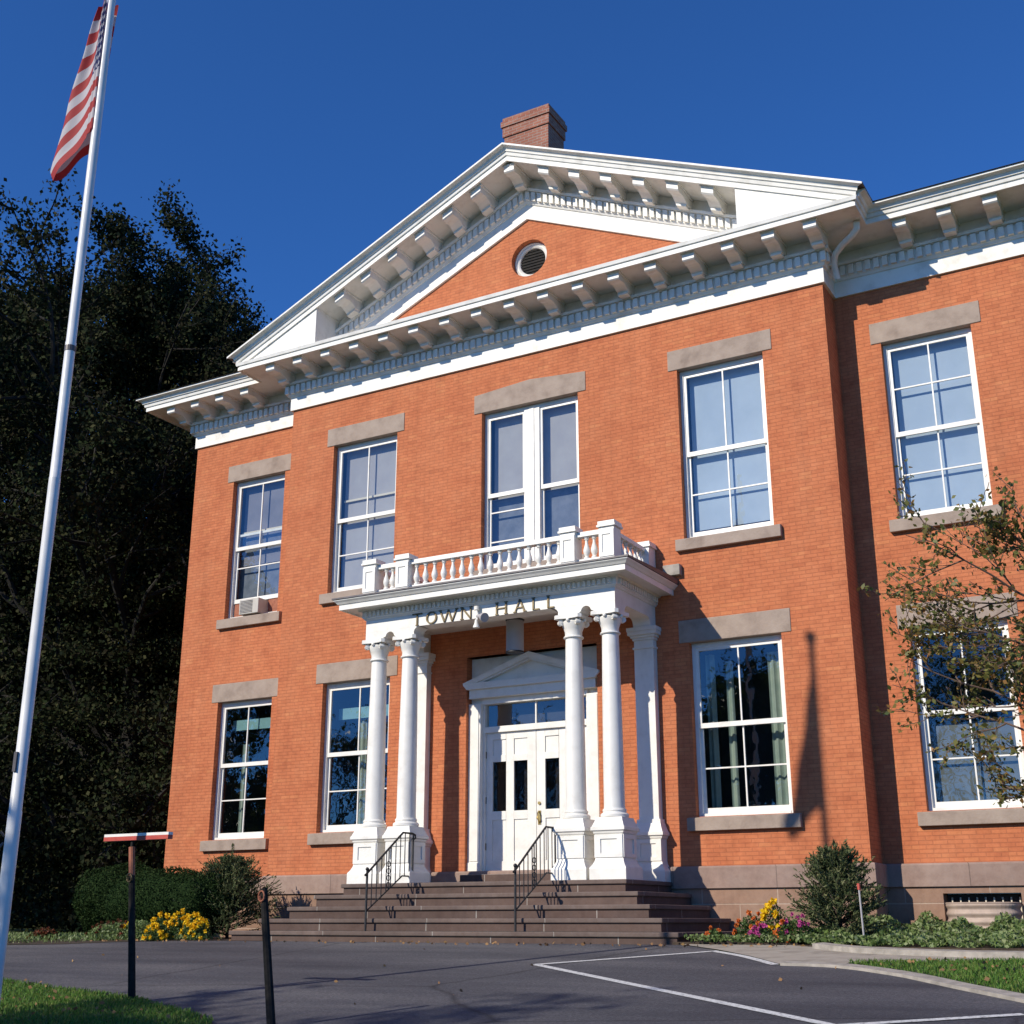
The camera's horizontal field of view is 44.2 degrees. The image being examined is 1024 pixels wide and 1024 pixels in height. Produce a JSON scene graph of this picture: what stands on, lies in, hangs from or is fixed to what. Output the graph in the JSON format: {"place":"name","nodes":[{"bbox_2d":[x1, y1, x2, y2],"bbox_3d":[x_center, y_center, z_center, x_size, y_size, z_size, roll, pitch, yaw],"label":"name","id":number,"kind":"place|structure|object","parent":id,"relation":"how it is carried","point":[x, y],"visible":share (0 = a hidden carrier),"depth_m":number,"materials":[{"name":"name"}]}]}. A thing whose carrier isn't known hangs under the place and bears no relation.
{"place":"outdoors","nodes":[
{"label":"outdoors","id":0,"kind":"place"},
{"bbox_2d":[0,977,213,1023],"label":"lawn","id":1,"kind":"structure","parent":0,"point":[86,1010],"depth_m":11.05,"materials":[{"name":"green plant"}]},
{"bbox_2d":[0,0,115,1000],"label":"flagpole","id":2,"kind":"object","parent":1,"relation":"on","point":[12,832],"visible":1,"depth_m":12.43,"materials":[{"name":"silver metal"}]},
{"bbox_2d":[50,0,118,180],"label":"flag","id":3,"kind":"object","parent":2,"relation":"attached to","point":[73,146],"visible":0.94,"depth_m":14.09,"materials":[{"name":"fabric"}]},
{"bbox_2d":[104,832,172,998],"bbox_3d":[-3.663,3.906,12.094,0.860,1.603,0.090,-10,-21,28],"label":"marker post","id":4,"kind":"object","parent":1,"relation":"on","point":[132,838],"visible":0.98,"depth_m":12.14,"materials":[{"name":"metal"}]},
{"bbox_2d":[1,938,1023,1018],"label":"fallen leaves","id":5,"kind":"object","parent":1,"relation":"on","point":[461,990],"visible":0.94,"depth_m":12.93,"materials":[{"name":"brown plant"}]},
{"bbox_2d":[8,928,850,964],"bbox_3d":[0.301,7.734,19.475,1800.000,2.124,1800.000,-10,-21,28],"label":"ground","id":6,"kind":"structure","parent":0,"point":[31,930],"depth_m":19.89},
{"bbox_2d":[1,507,143,897],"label":"understorey tree","id":7,"kind":"object","parent":6,"relation":"on","point":[30,868],"depth_m":47.02,"materials":[{"name":"green plant"}]},
{"bbox_2d":[3,772,168,928],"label":"wood","id":8,"kind":"object","parent":6,"relation":"on","point":[17,927],"visible":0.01,"depth_m":54.96,"materials":[{"name":"green plant"}]},
{"bbox_2d":[7,939,171,944],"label":"flower bed soil","id":9,"kind":"structure","parent":6,"relation":"on","point":[61,942],"depth_m":20.05,"materials":[{"name":"brown soil"}]},
{"bbox_2d":[26,926,65,939],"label":"flowering plant","id":10,"kind":"object","parent":9,"relation":"on","point":[42,932],"visible":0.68,"depth_m":20.86,"materials":[{"name":"red plant"}]},
{"bbox_2d":[141,921,172,940],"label":"flowering plant","id":11,"kind":"object","parent":9,"relation":"on","point":[155,928],"visible":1,"depth_m":19.66,"materials":[{"name":"yellow plant"}]},
{"bbox_2d":[0,250,191,930],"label":"copper beech","id":12,"kind":"object","parent":6,"relation":"on","point":[8,502],"visible":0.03,"depth_m":39.87,"materials":[{"name":"green plant"}]},
{"bbox_2d":[4,428,190,925],"bbox_3d":[-11.812,5.346,44.068,16.373,18.799,19.184,-10,-21,28],"label":"understorey tree","id":13,"kind":"object","parent":6,"relation":"on","point":[27,645],"depth_m":37.76,"materials":[{"name":"green plant"}]},
{"bbox_2d":[23,610,178,711],"bbox_3d":[-5.585,6.155,39.653,14.745,13.371,15.798,-10,-21,28],"label":"understorey tree","id":14,"kind":"object","parent":6,"relation":"on","point":[104,691],"depth_m":36.09,"materials":[{"name":"green plant"}]},
{"bbox_2d":[7,931,224,943],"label":"verge grass","id":15,"kind":"structure","parent":6,"relation":"on","point":[19,936],"depth_m":20.20,"materials":[{"name":"green plant"}]},
{"bbox_2d":[0,168,271,934],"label":"copper beech","id":16,"kind":"object","parent":6,"relation":"on","point":[157,335],"visible":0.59,"depth_m":31.81,"materials":[{"name":"green plant"}]},
{"bbox_2d":[208,937,234,940],"bbox_3d":[-5.222,7.281,21.538,5.400,0.001,3.505,-10,-21,28],"label":"planting bed","id":17,"kind":"object","parent":6,"relation":"on","point":[223,938],"visible":0.17,"depth_m":21.50,"materials":[{"name":"soil"}]},
{"bbox_2d":[84,918,140,940],"bbox_3d":[-6.413,6.798,20.538,1.027,0.359,1.009,-10,-21,28],"label":"flowering plant","id":18,"kind":"object","parent":17,"relation":"on","point":[115,929],"visible":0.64,"depth_m":20.26,"materials":[{"name":"green plant"}]},
{"bbox_2d":[71,860,155,931],"bbox_3d":[-7.176,7.257,23.384,1.470,1.550,2.031,-10,-21,28],"label":"clipped hedge","id":19,"kind":"object","parent":17,"relation":"on","point":[93,885],"visible":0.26,"depth_m":22.80,"materials":[{"name":"green plant"}]},
{"bbox_2d":[121,920,150,939],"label":"flowering plant","id":20,"kind":"object","parent":17,"relation":"on","point":[141,926],"visible":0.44,"depth_m":20.24,"materials":[{"name":"green plant"}]},
{"bbox_2d":[148,912,176,939],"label":"flowering plant","id":21,"kind":"object","parent":17,"relation":"on","point":[164,921],"visible":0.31,"depth_m":20.16,"materials":[{"name":"yellow plant"}]},
{"bbox_2d":[95,865,238,934],"bbox_3d":[-5.906,6.754,21.589,2.943,1.359,1.537,-10,-21,28],"label":"clipped hedge","id":22,"kind":"object","parent":17,"relation":"on","point":[157,891],"visible":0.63,"depth_m":21.03,"materials":[{"name":"green plant"}]},
{"bbox_2d":[167,908,192,939],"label":"flowering plant","id":23,"kind":"object","parent":17,"relation":"on","point":[176,923],"visible":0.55,"depth_m":20.02,"materials":[{"name":"yellow plant"}]},
{"bbox_2d":[179,912,203,939],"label":"flowering plant","id":24,"kind":"object","parent":17,"relation":"on","point":[187,920],"visible":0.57,"depth_m":19.79,"materials":[{"name":"yellow plant"}]},
{"bbox_2d":[187,917,211,940],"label":"flowering plant","id":25,"kind":"object","parent":17,"relation":"on","point":[197,926],"visible":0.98,"depth_m":19.56,"materials":[{"name":"yellow plant"}]},
{"bbox_2d":[169,843,286,938],"bbox_3d":[-4.812,6.429,21.451,2.028,1.579,2.206,2,-18,-5],"label":"conifer shrub","id":26,"kind":"object","parent":17,"relation":"on","point":[235,872],"visible":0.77,"depth_m":21.24,"materials":[{"name":"green plant"}]},
{"bbox_2d":[258,888,275,1023],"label":"marker post","id":27,"kind":"object","parent":6,"relation":"on","point":[268,972],"visible":1,"depth_m":10.01,"materials":[{"name":"paint"}]},
{"bbox_2d":[134,103,1023,944],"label":"town hall","id":28,"kind":"structure","parent":6,"relation":"on","point":[632,441],"depth_m":20.73,"materials":[{"name":"red brick"}]},
{"bbox_2d":[200,678,277,851],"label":"window","id":29,"kind":"structure","parent":28,"relation":"in","point":[241,785],"depth_m":25.26,"materials":[{"name":"white paint"}]},
{"bbox_2d":[216,453,290,629],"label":"window","id":30,"kind":"structure","parent":28,"relation":"in","point":[260,490],"depth_m":26.25,"materials":[{"name":"white paint"}]},
{"bbox_2d":[234,597,277,616],"bbox_3d":[-5.210,1.961,25.626,1.200,0.320,0.508,-10,-21,28],"label":"air conditioner","id":31,"kind":"object","parent":28,"relation":"attached to","point":[251,606],"visible":0.86,"depth_m":25.44,"materials":[{"name":"beige plastic"}]},
{"bbox_2d":[307,655,397,844],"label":"window","id":32,"kind":"structure","parent":28,"relation":"in","point":[348,683],"depth_m":23.19,"materials":[{"name":"glass"}]},
{"bbox_2d":[319,413,404,604],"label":"window","id":33,"kind":"structure","parent":28,"relation":"in","point":[364,525],"depth_m":24.21,"materials":[{"name":"glass"}]},
{"bbox_2d":[364,832,415,930],"bbox_3d":[-1.822,5.520,18.923,0.056,1.448,1.312,-10,-21,28],"label":"handrail","id":34,"kind":"object","parent":28,"relation":"on","point":[368,870],"visible":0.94,"depth_m":18.90,"materials":[{"name":"black metal"}]},
{"bbox_2d":[473,606,488,628],"bbox_3d":[-0.515,1.646,19.971,0.149,0.360,0.337,13,-22,-35],"label":"floodlight","id":35,"kind":"object","parent":28,"relation":"attached to","point":[483,617],"visible":1,"depth_m":19.93,"materials":[{"name":"white paint"}]},
{"bbox_2d":[485,730,536,870],"bbox_3d":[-0.022,4.770,20.893,0.981,2.253,0.060,-10,-21,28],"label":"door","id":36,"kind":"structure","parent":28,"relation":"in","point":[511,765],"depth_m":20.88,"materials":[{"name":"white paint"}]},
{"bbox_2d":[505,618,523,654],"bbox_3d":[0.048,1.980,20.626,0.310,0.670,0.310,-10,-21,28],"label":"hanging lantern","id":37,"kind":"object","parent":28,"relation":"hanging from","point":[514,636],"visible":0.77,"depth_m":20.50,"materials":[{"name":"white glass"}]},
{"bbox_2d":[473,371,585,575],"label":"window","id":38,"kind":"structure","parent":28,"relation":"in","point":[532,445],"depth_m":22.48,"materials":[{"name":"glass"}]},
{"bbox_2d":[515,242,546,275],"bbox_3d":[0.391,-4.699,23.643,0.750,0.750,0.085,-10,-21,28],"label":"round window","id":39,"kind":"structure","parent":28,"relation":"in","point":[532,257],"depth_m":23.70,"materials":[{"name":"white paint"}]},
{"bbox_2d":[513,826,555,931],"bbox_3d":[0.341,5.139,17.751,0.056,1.448,1.312,-10,-21,28],"label":"handrail","id":40,"kind":"object","parent":28,"relation":"on","point":[516,866],"visible":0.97,"depth_m":17.69,"materials":[{"name":"black metal"}]},
{"bbox_2d":[536,726,587,869],"bbox_3d":[0.818,4.609,20.396,0.981,2.254,0.135,-10,-21,28],"label":"door","id":41,"kind":"structure","parent":28,"relation":"in","point":[550,742],"depth_m":20.58,"materials":[{"name":"white paint"}]},
{"bbox_2d":[667,329,782,551],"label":"window","id":42,"kind":"structure","parent":28,"relation":"in","point":[727,476],"depth_m":20.73,"materials":[{"name":"glass"}]},
{"bbox_2d":[678,608,802,830],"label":"window","id":43,"kind":"structure","parent":28,"relation":"in","point":[743,759],"depth_m":19.67,"materials":[{"name":"glass"}]},
{"bbox_2d":[869,300,1002,532],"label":"window","id":44,"kind":"structure","parent":28,"relation":"in","point":[936,423],"depth_m":19.77,"materials":[{"name":"glass"}]},
{"bbox_2d":[896,592,1023,826],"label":"window","id":45,"kind":"structure","parent":28,"relation":"in","point":[952,787],"depth_m":18.28,"materials":[{"name":"glass"}]},
{"bbox_2d":[945,902,1022,941],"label":"window well","id":46,"kind":"object","parent":28,"relation":"attached to","point":[983,914],"depth_m":16.91,"materials":[{"name":"silver metal"}]},
{"bbox_2d":[947,893,1023,918],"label":"basement window","id":47,"kind":"structure","parent":28,"relation":"in","point":[986,897],"depth_m":17.51,"materials":[{"name":"beige paint"}]},
{"bbox_2d":[672,941,1023,950],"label":"raised bed soil","id":48,"kind":"structure","parent":6,"relation":"on","point":[985,947],"depth_m":14.52,"materials":[{"name":"brown soil"}]},
{"bbox_2d":[703,925,726,941],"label":"flowering plant","id":49,"kind":"object","parent":48,"relation":"on","point":[715,931],"visible":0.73,"depth_m":15.62,"materials":[{"name":"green plant"}]},
{"bbox_2d":[732,910,764,941],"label":"flowering plant","id":50,"kind":"object","parent":48,"relation":"on","point":[747,927],"visible":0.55,"depth_m":15.86,"materials":[{"name":"orange plant"}]},
{"bbox_2d":[747,923,774,942],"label":"flowering plant","id":51,"kind":"object","parent":48,"relation":"on","point":[759,930],"visible":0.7,"depth_m":15.32,"materials":[{"name":"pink plant"}]},
{"bbox_2d":[684,933,857,942],"bbox_3d":[3.150,5.162,15.272,2.127,0.122,0.537,-10,-21,28],"label":"groundcover","id":52,"kind":"object","parent":48,"relation":"on","point":[738,938],"visible":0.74,"depth_m":15.24,"materials":[{"name":"green plant"}]},
{"bbox_2d":[760,897,792,931],"bbox_3d":[3.288,5.076,15.687,0.416,0.552,0.432,5,-19,-16],"label":"flowering plant","id":53,"kind":"object","parent":48,"relation":"on","point":[765,913],"visible":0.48,"depth_m":15.68,"materials":[{"name":"yellow plant"}]},
{"bbox_2d":[772,919,793,942],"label":"flowering plant","id":54,"kind":"object","parent":48,"relation":"on","point":[776,933],"visible":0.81,"depth_m":15.19,"materials":[{"name":"green plant"}]},
{"bbox_2d":[777,912,812,942],"bbox_3d":[3.433,5.049,15.314,0.443,0.372,0.442,4,-18,-11],"label":"flowering plant","id":55,"kind":"object","parent":48,"relation":"on","point":[792,923],"visible":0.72,"depth_m":15.25,"materials":[{"name":"green plant"}]},
{"bbox_2d":[784,839,889,933],"bbox_3d":[4.050,4.705,15.727,1.276,1.237,1.382,-5,-19,15],"label":"conifer shrub","id":56,"kind":"object","parent":48,"relation":"on","point":[840,873],"visible":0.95,"depth_m":15.55,"materials":[{"name":"green plant"}]},
{"bbox_2d":[857,883,864,934],"bbox_3d":[4.043,4.686,14.591,0.045,0.751,0.034,-10,-21,28],"label":"snow stake","id":57,"kind":"object","parent":48,"relation":"on","point":[858,887],"visible":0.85,"depth_m":14.62,"materials":[{"name":"red paint"}]},
{"bbox_2d":[796,910,1023,947],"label":"groundcover","id":58,"kind":"object","parent":48,"relation":"on","point":[1005,931],"visible":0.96,"depth_m":14.67,"materials":[{"name":"green plant"}]},
{"bbox_2d":[812,942,1023,957],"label":"bed kerb","id":59,"kind":"structure","parent":6,"relation":"on","point":[914,951],"depth_m":13.31,"materials":[{"name":"concrete"}]},
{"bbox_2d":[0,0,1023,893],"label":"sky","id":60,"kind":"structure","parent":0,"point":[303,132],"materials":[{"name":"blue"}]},
{"bbox_2d":[3,941,1023,1023],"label":"asphalt drive","id":61,"kind":"structure","parent":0,"point":[221,982],"depth_m":12.15,"materials":[{"name":"grey asphalt"}]},
{"bbox_2d":[536,951,713,964],"bbox_3d":[1.301,5.035,14.258,2.213,0.127,0.100,6,-19,-19],"label":"parking line","id":62,"kind":"object","parent":61,"relation":"on","point":[625,957],"visible":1,"depth_m":14.25,"materials":[{"name":"white paint"}]},
{"bbox_2d":[533,964,833,1023],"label":"parking line","id":63,"kind":"object","parent":61,"relation":"on","point":[709,999],"visible":1,"depth_m":10.67,"materials":[{"name":"white paint"}]},
{"bbox_2d":[714,950,776,964],"bbox_3d":[2.546,4.883,13.839,0.158,0.103,1.807,4,-18,-12],"label":"parking line","id":64,"kind":"object","parent":61,"relation":"on","point":[759,960],"visible":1,"depth_m":13.76,"materials":[{"name":"white paint"}]},
{"bbox_2d":[780,961,1023,1002],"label":"lawn kerb","id":65,"kind":"structure","parent":61,"relation":"on","point":[983,990],"depth_m":11.26,"materials":[{"name":"concrete"}]},
{"bbox_2d":[845,1013,1023,1023],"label":"parking line","id":66,"kind":"object","parent":61,"relation":"on","point":[946,1018],"visible":1,"depth_m":9.03,"materials":[{"name":"white paint"}]},
{"bbox_2d":[685,944,1023,963],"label":"sidewalk","id":67,"kind":"structure","parent":0,"point":[779,954],"depth_m":13.79,"materials":[{"name":"concrete"}]},
{"bbox_2d":[848,956,1023,993],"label":"lawn","id":68,"kind":"structure","parent":0,"point":[960,973],"depth_m":11.53,"materials":[{"name":"green plant"}]},
{"bbox_2d":[857,458,1023,807],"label":"sapling","id":69,"kind":"object","parent":68,"relation":"on","point":[987,662],"visible":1,"depth_m":12.21,"materials":[{"name":"green plant"}]}
]}

